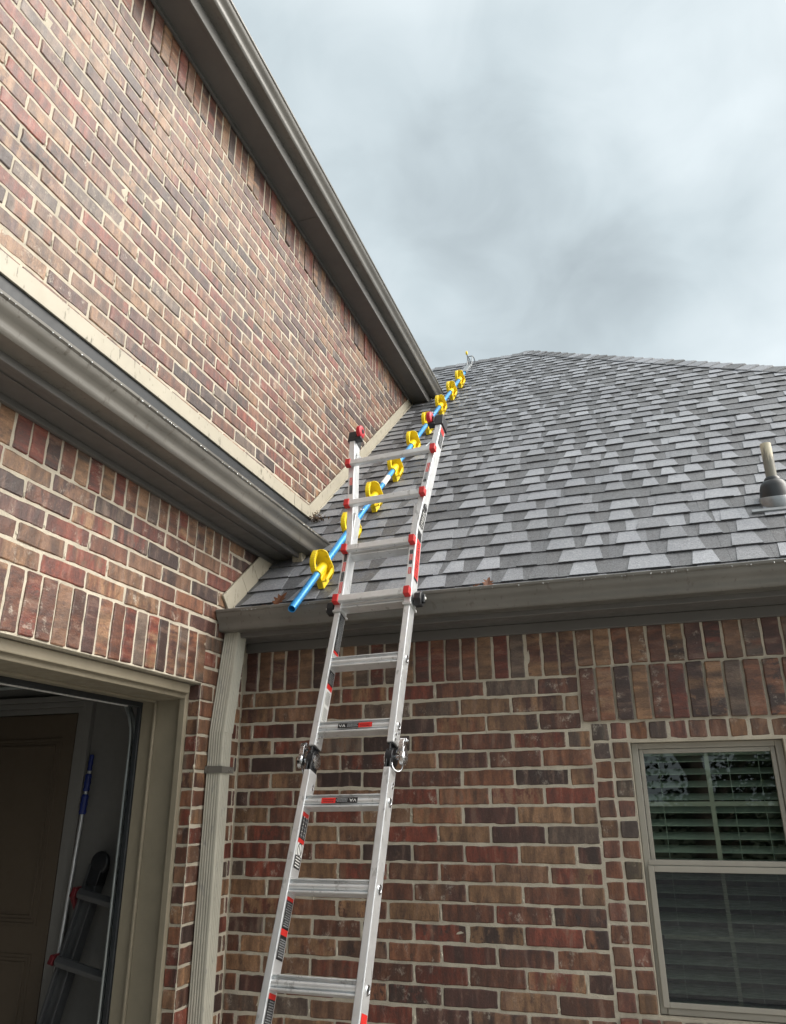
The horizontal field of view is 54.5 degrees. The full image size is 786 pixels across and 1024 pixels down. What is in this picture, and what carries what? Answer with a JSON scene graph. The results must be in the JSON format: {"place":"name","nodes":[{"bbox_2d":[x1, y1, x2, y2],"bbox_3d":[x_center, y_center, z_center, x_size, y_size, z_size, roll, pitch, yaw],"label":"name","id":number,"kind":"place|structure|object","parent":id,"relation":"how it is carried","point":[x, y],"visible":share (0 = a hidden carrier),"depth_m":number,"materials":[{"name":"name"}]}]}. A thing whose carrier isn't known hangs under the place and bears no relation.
{"place":"outdoors","nodes":[
{"label":"outdoors","id":0,"kind":"place"},
{"bbox_2d":[232,0,785,368],"label":"sky","id":1,"kind":"structure","parent":0,"point":[601,177],"materials":[{"name":"grey"}]},
{"label":"ground","id":2,"kind":"structure","parent":0,"visible":0},
{"bbox_2d":[0,0,785,1023],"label":"brick house","id":3,"kind":"structure","parent":2,"relation":"on","point":[210,356],"depth_m":3.64,"materials":[{"name":"brown brick"}]},
{"bbox_2d":[0,696,96,1023],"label":"inner door","id":4,"kind":"structure","parent":3,"relation":"in","point":[44,759],"depth_m":4.15,"materials":[{"name":"paint"}]},
{"bbox_2d":[0,683,127,705],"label":"overhead door","id":5,"kind":"structure","parent":3,"relation":"in","point":[0,683],"depth_m":3.36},
{"bbox_2d":[272,592,286,603],"bbox_3d":[-0.592,0.456,3.964,0.087,0.088,0.047,-4,-21,9],"label":"oak leaf","id":6,"kind":"object","parent":3,"relation":"on","point":[279,599],"visible":0.77,"depth_m":3.97,"materials":[{"name":"brown plant"}]},
{"bbox_2d":[305,510,329,521],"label":"leaf litter","id":7,"kind":"object","parent":3,"relation":"on","point":[316,518],"visible":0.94,"depth_m":5.11,"materials":[{"name":"brown plant"}]},
{"bbox_2d":[288,351,476,612],"bbox_3d":[0.259,-0.684,6.554,0.095,4.212,4.801,-7,-22,17],"label":"roof safety pole","id":8,"kind":"object","parent":3,"relation":"on","point":[322,572],"visible":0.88,"depth_m":5.09,"materials":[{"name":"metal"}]},
{"bbox_2d":[482,577,492,585],"bbox_3d":[0.445,0.334,3.573,0.054,0.073,0.033,6,-22,-17],"label":"oak leaf","id":9,"kind":"object","parent":3,"relation":"on","point":[487,582],"visible":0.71,"depth_m":3.58,"materials":[{"name":"brown plant"}]},
{"bbox_2d":[631,739,785,1022],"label":"window","id":10,"kind":"structure","parent":3,"relation":"in","point":[720,869],"depth_m":3.21,"materials":[{"name":"paint"}]},
{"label":"garage floor","id":11,"kind":"structure","parent":0,"visible":0},
{"bbox_2d":[53,754,93,971],"bbox_3d":[-1.664,2.193,3.791,0.041,1.894,0.172,-5,-21,13],"label":"extension pole","id":12,"kind":"object","parent":11,"relation":"on","point":[84,798],"visible":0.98,"depth_m":4.00,"materials":[{"name":"metal"}]},
{"bbox_2d":[37,851,110,1023],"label":"step ladder","id":13,"kind":"object","parent":11,"relation":"on","point":[87,897],"visible":0.59,"depth_m":3.73,"materials":[{"name":"grey metal"}]},
{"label":"patio","id":14,"kind":"structure","parent":0,"visible":0},
{"bbox_2d":[255,412,446,1023],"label":"telescopic ladder","id":15,"kind":"object","parent":14,"relation":"on","point":[408,597],"visible":1,"depth_m":3.10,"materials":[{"name":"metal"}]}
]}

